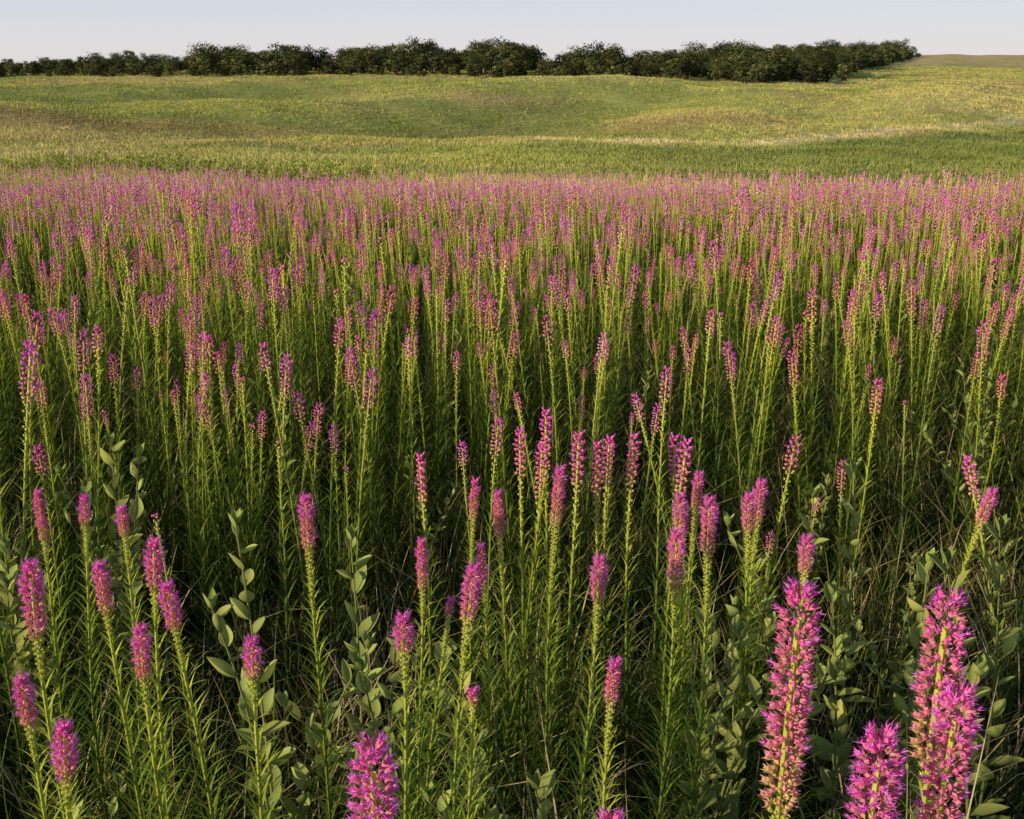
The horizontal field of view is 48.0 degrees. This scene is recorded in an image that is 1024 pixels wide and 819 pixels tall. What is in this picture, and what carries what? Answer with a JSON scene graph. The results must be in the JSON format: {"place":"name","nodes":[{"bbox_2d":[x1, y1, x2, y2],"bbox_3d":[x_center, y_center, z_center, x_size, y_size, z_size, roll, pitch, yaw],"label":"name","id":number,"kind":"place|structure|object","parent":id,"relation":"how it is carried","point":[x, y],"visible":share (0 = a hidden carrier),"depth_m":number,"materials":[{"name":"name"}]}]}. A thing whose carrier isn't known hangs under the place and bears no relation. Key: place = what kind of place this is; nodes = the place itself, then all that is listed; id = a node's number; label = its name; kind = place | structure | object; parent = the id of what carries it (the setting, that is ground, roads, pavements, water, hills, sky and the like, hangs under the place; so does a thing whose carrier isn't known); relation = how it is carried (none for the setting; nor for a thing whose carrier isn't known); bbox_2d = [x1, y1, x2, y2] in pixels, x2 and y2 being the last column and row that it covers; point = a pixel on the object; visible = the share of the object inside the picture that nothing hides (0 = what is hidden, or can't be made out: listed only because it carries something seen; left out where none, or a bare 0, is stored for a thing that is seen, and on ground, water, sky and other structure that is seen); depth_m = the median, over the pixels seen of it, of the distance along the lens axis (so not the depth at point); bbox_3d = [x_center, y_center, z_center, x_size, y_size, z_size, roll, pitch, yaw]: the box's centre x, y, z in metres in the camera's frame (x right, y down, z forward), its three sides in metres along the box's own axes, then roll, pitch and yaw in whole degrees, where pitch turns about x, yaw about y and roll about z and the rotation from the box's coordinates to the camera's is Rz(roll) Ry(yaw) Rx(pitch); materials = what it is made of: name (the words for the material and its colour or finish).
{"place":"outdoors","nodes":[
{"label":"outdoors","id":0,"kind":"place"},
{"bbox_2d":[0,267,1023,818],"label":"prairie grass","id":1,"kind":"structure","parent":0,"point":[922,535],"depth_m":3.54,"materials":[{"name":"green plant"}]},
{"bbox_2d":[0,54,1023,818],"bbox_3d":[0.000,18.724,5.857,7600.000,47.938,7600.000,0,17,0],"label":"ground","id":2,"kind":"structure","parent":0,"point":[592,84],"depth_m":5.51,"materials":[{"name":"green plant"}]},
{"bbox_2d":[11,669,73,818],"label":"blazing star flower","id":3,"kind":"object","parent":2,"relation":"on","point":[21,681],"visible":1,"depth_m":1.37,"materials":[{"name":"green plant"}]},
{"bbox_2d":[16,557,102,818],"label":"blazing star flower","id":4,"kind":"object","parent":2,"relation":"on","point":[26,570],"visible":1,"depth_m":1.45,"materials":[{"name":"plant"}]},
{"bbox_2d":[47,718,81,818],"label":"blazing star flower","id":5,"kind":"object","parent":2,"relation":"on","point":[66,747],"visible":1,"depth_m":1.28,"materials":[{"name":"plant"}]},
{"bbox_2d":[16,488,113,818],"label":"blazing star flower","id":6,"kind":"object","parent":2,"relation":"on","point":[39,509],"visible":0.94,"depth_m":2.18,"materials":[{"name":"green plant"}]},
{"bbox_2d":[54,492,157,818],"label":"blazing star flower","id":7,"kind":"object","parent":2,"relation":"on","point":[85,511],"visible":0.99,"depth_m":2.20,"materials":[{"name":"green plant"}]},
{"bbox_2d":[90,558,189,818],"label":"blazing star flower","id":8,"kind":"object","parent":2,"relation":"on","point":[101,581],"visible":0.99,"depth_m":1.66,"materials":[{"name":"green plant"}]},
{"bbox_2d":[94,504,194,818],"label":"blazing star flower","id":9,"kind":"object","parent":2,"relation":"on","point":[121,511],"visible":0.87,"depth_m":2.17,"materials":[{"name":"green plant"}]},
{"bbox_2d":[129,622,191,818],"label":"blazing star flower","id":10,"kind":"object","parent":2,"relation":"on","point":[140,632],"visible":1,"depth_m":1.51,"materials":[{"name":"green plant"}]},
{"bbox_2d":[131,533,216,818],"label":"blazing star flower","id":11,"kind":"object","parent":2,"relation":"on","point":[153,544],"visible":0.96,"depth_m":1.71,"materials":[{"name":"green plant"}]},
{"bbox_2d":[0,147,370,189],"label":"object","id":12,"kind":"object","parent":2,"relation":"on","point":[292,170],"visible":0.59,"depth_m":51.33,"materials":[{"name":"green plant"}]},
{"bbox_2d":[156,578,248,818],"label":"blazing star flower","id":13,"kind":"object","parent":2,"relation":"on","point":[167,587],"visible":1,"depth_m":1.67,"materials":[{"name":"green plant"}]},
{"bbox_2d":[229,634,293,818],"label":"blazing star flower","id":14,"kind":"object","parent":2,"relation":"on","point":[251,665],"visible":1,"depth_m":1.48,"materials":[{"name":"green plant"}]},
{"bbox_2d":[287,493,367,818],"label":"blazing star flower","id":15,"kind":"object","parent":2,"relation":"on","point":[324,752],"visible":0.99,"depth_m":2.00,"materials":[{"name":"green plant"}]},
{"bbox_2d":[345,728,401,818],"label":"blazing star flower","id":16,"kind":"object","parent":2,"relation":"on","point":[372,801],"visible":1,"depth_m":0.81,"materials":[{"name":"plant"}]},
{"bbox_2d":[377,609,437,818],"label":"blazing star flower","id":17,"kind":"object","parent":2,"relation":"on","point":[403,633],"visible":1,"depth_m":1.55,"materials":[{"name":"green plant"}]},
{"bbox_2d":[383,451,455,780],"bbox_3d":[-0.197,0.497,2.546,0.194,0.865,0.179,-14,22,-37],"label":"blazing star flower","id":18,"kind":"object","parent":2,"relation":"on","point":[422,479],"visible":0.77,"depth_m":2.52,"materials":[{"name":"green plant"}]},
{"bbox_2d":[391,537,451,818],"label":"blazing star flower","id":19,"kind":"object","parent":2,"relation":"on","point":[422,575],"visible":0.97,"depth_m":1.98,"materials":[{"name":"green plant"}]},
{"bbox_2d":[391,595,462,818],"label":"blazing star flower","id":20,"kind":"object","parent":2,"relation":"on","point":[449,611],"visible":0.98,"depth_m":1.95,"materials":[{"name":"green plant"}]},
{"bbox_2d":[423,560,492,818],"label":"blazing star flower","id":21,"kind":"object","parent":2,"relation":"on","point":[472,571],"visible":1,"depth_m":1.68,"materials":[{"name":"green plant"}]},
{"bbox_2d":[0,36,921,83],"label":"distant tree line","id":22,"kind":"object","parent":2,"relation":"on","point":[804,62],"visible":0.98,"depth_m":345.07,"materials":[{"name":"green plant"}]},
{"bbox_2d":[443,683,494,818],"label":"blazing star flower","id":23,"kind":"object","parent":2,"relation":"on","point":[472,719],"visible":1,"depth_m":1.58,"materials":[{"name":"green plant"}]},
{"bbox_2d":[427,476,529,818],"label":"blazing star flower","id":24,"kind":"object","parent":2,"relation":"on","point":[473,510],"visible":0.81,"depth_m":2.36,"materials":[{"name":"green plant"}]},
{"bbox_2d":[447,542,531,818],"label":"blazing star flower","id":25,"kind":"object","parent":2,"relation":"on","point":[486,644],"visible":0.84,"depth_m":2.07,"materials":[{"name":"green plant"}]},
{"bbox_2d":[459,489,549,818],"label":"blazing star flower","id":26,"kind":"object","parent":2,"relation":"on","point":[499,532],"visible":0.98,"depth_m":2.22,"materials":[{"name":"green plant"}]},
{"bbox_2d":[0,186,1023,818],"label":"blazing star patch","id":27,"kind":"object","parent":2,"relation":"on","point":[194,332],"visible":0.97,"depth_m":4.01,"materials":[{"name":"green plant"}]},
{"bbox_2d":[0,218,1023,818],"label":"broadleaf forbs","id":28,"kind":"object","parent":2,"relation":"on","point":[734,746],"visible":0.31,"depth_m":2.29,"materials":[{"name":"green plant"}]},
{"bbox_2d":[0,141,1023,208],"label":"meadow grass","id":29,"kind":"structure","parent":2,"relation":"on","point":[966,157],"depth_m":81.52,"materials":[{"name":"green plant"}]},
{"bbox_2d":[0,156,1023,233],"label":"distant blazing star patch","id":30,"kind":"object","parent":2,"relation":"on","point":[201,183],"visible":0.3,"depth_m":28.02,"materials":[{"name":"purple plant"},{"name":"green stems"},{"name":"leaves"}]},
{"bbox_2d":[0,163,1023,359],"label":"prairie grass","id":31,"kind":"structure","parent":2,"relation":"on","point":[420,299],"depth_m":10.50,"materials":[{"name":"green plant"}]},
{"bbox_2d":[0,167,1023,360],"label":"blazing star patch","id":32,"kind":"object","parent":2,"relation":"on","point":[291,199],"visible":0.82,"depth_m":10.56,"materials":[{"name":"plant"}]},
{"bbox_2d":[489,426,557,797],"bbox_3d":[0.023,0.472,2.544,0.174,0.913,0.157,-5,18,-15],"label":"blazing star flower","id":33,"kind":"object","parent":2,"relation":"on","point":[520,488],"visible":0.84,"depth_m":2.51,"materials":[{"name":"green plant"}]},
{"bbox_2d":[486,440,570,818],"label":"blazing star flower","id":34,"kind":"object","parent":2,"relation":"on","point":[539,487],"visible":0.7,"depth_m":2.46,"materials":[{"name":"green plant"}]},
{"bbox_2d":[501,464,590,818],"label":"blazing star flower","id":35,"kind":"object","parent":2,"relation":"on","point":[559,479],"visible":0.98,"depth_m":2.15,"materials":[{"name":"green plant"}]},
{"bbox_2d":[511,407,582,731],"bbox_3d":[0.087,0.421,2.708,0.188,0.914,0.185,13,22,36],"label":"blazing star flower","id":36,"kind":"object","parent":2,"relation":"on","point":[546,500],"visible":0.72,"depth_m":2.66,"materials":[{"name":"green plant"}]},
{"bbox_2d":[525,430,620,818],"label":"blazing star flower","id":37,"kind":"object","parent":2,"relation":"on","point":[569,610],"visible":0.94,"depth_m":2.46,"materials":[{"name":"green plant"}]},
{"bbox_2d":[535,552,618,818],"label":"blazing star flower","id":38,"kind":"object","parent":2,"relation":"on","point":[599,560],"visible":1,"depth_m":1.83,"materials":[{"name":"green plant"}]},
{"bbox_2d":[557,440,628,796],"bbox_3d":[0.177,0.481,2.546,0.196,0.895,0.157,0,17,0],"label":"blazing star flower","id":39,"kind":"object","parent":2,"relation":"on","point":[596,468],"visible":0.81,"depth_m":2.54,"materials":[{"name":"green plant"}]},
{"bbox_2d":[576,654,628,818],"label":"blazing star flower","id":40,"kind":"object","parent":2,"relation":"on","point":[610,689],"visible":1,"depth_m":1.52,"materials":[{"name":"green plant"}]},
{"bbox_2d":[561,433,649,792],"bbox_3d":[0.213,0.474,2.566,0.195,0.897,0.197,9,20,27],"label":"blazing star flower","id":41,"kind":"object","parent":2,"relation":"on","point":[604,533],"visible":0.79,"depth_m":2.54,"materials":[{"name":"green plant"}]},
{"bbox_2d":[595,805,627,818],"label":"blazing star flower","id":42,"kind":"object","parent":2,"relation":"on","point":[607,815],"visible":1,"depth_m":0.88,"materials":[{"name":"pink plant"}]},
{"bbox_2d":[593,432,665,807],"bbox_3d":[0.269,0.483,2.506,0.186,0.915,0.190,0,17,0],"label":"blazing star flower","id":43,"kind":"object","parent":2,"relation":"on","point":[628,514],"visible":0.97,"depth_m":2.51,"materials":[{"name":"green plant"}]},
{"bbox_2d":[617,433,698,792],"bbox_3d":[0.339,0.474,2.566,0.198,0.896,0.193,0,17,0],"label":"blazing star flower","id":44,"kind":"object","parent":2,"relation":"on","point":[673,460],"visible":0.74,"depth_m":2.58,"materials":[{"name":"green plant"}]},
{"bbox_2d":[620,436,696,811],"bbox_3d":[0.324,0.495,2.434,0.194,0.934,0.210,-13,21,-35],"label":"blazing star flower","id":45,"kind":"object","parent":2,"relation":"on","point":[681,484],"visible":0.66,"depth_m":2.42,"materials":[{"name":"green plant"}]},
{"bbox_2d":[617,526,704,818],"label":"blazing star flower","id":46,"kind":"object","parent":2,"relation":"on","point":[678,534],"visible":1,"depth_m":1.93,"materials":[{"name":"green plant"}]},
{"bbox_2d":[623,491,714,818],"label":"blazing star flower","id":47,"kind":"object","parent":2,"relation":"on","point":[679,510],"visible":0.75,"depth_m":2.24,"materials":[{"name":"green plant"}]},
{"bbox_2d":[638,470,717,818],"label":"blazing star flower","id":48,"kind":"object","parent":2,"relation":"on","point":[695,501],"visible":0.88,"depth_m":2.30,"materials":[{"name":"green plant"}]},
{"bbox_2d":[638,493,738,818],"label":"blazing star flower","id":49,"kind":"object","parent":2,"relation":"on","point":[706,595],"visible":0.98,"depth_m":1.98,"materials":[{"name":"green plant"}]},
{"bbox_2d":[680,489,768,818],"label":"blazing star flower","id":50,"kind":"object","parent":2,"relation":"on","point":[748,514],"visible":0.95,"depth_m":2.21,"materials":[{"name":"green plant"}]},
{"bbox_2d":[688,477,775,818],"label":"blazing star flower","id":51,"kind":"object","parent":2,"relation":"on","point":[760,494],"visible":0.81,"depth_m":2.26,"materials":[{"name":"green plant"}]},
{"bbox_2d":[743,533,823,818],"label":"blazing star flower","id":52,"kind":"object","parent":2,"relation":"on","point":[808,547],"visible":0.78,"depth_m":1.94,"materials":[{"name":"green plant"}]},
{"bbox_2d":[754,575,826,818],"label":"blazing star flower","id":53,"kind":"object","parent":2,"relation":"on","point":[793,672],"visible":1,"depth_m":0.85,"materials":[{"name":"plant"}]},
{"bbox_2d":[841,719,912,818],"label":"blazing star flower","id":54,"kind":"object","parent":2,"relation":"on","point":[875,789],"visible":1,"depth_m":0.80,"materials":[{"name":"plant"}]},
{"bbox_2d":[840,486,998,818],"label":"blazing star flower","id":55,"kind":"object","parent":2,"relation":"on","point":[985,511],"visible":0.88,"depth_m":2.18,"materials":[{"name":"plant"}]},
{"bbox_2d":[899,582,974,818],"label":"blazing star flower","id":56,"kind":"object","parent":2,"relation":"on","point":[956,602],"visible":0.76,"depth_m":0.85,"materials":[{"name":"plant"}]},
{"bbox_2d":[912,676,984,818],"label":"blazing star flower","id":57,"kind":"object","parent":2,"relation":"on","point":[963,695],"visible":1,"depth_m":0.81,"materials":[{"name":"plant"}]},
{"bbox_2d":[960,453,1023,815],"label":"blazing star flower","id":58,"kind":"object","parent":2,"relation":"on","point":[970,478],"visible":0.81,"depth_m":2.38,"materials":[{"name":"green plant"}]},
{"bbox_2d":[0,86,1023,153],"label":"meadow grass valley","id":59,"kind":"structure","parent":0,"point":[593,140],"depth_m":154.04,"materials":[{"name":"green plant"}]},
{"bbox_2d":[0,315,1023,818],"bbox_3d":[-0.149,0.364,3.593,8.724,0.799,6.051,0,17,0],"label":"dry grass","id":60,"kind":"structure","parent":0,"point":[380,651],"depth_m":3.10,"materials":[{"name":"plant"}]},
{"bbox_2d":[0,66,1023,119],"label":"meadow grass hillside","id":61,"kind":"structure","parent":0,"point":[388,74],"depth_m":260.37,"materials":[{"name":"green plant"}]},
{"bbox_2d":[0,0,1023,62],"label":"sky","id":62,"kind":"structure","parent":0,"point":[30,30],"materials":[{"name":"white"}]}
]}

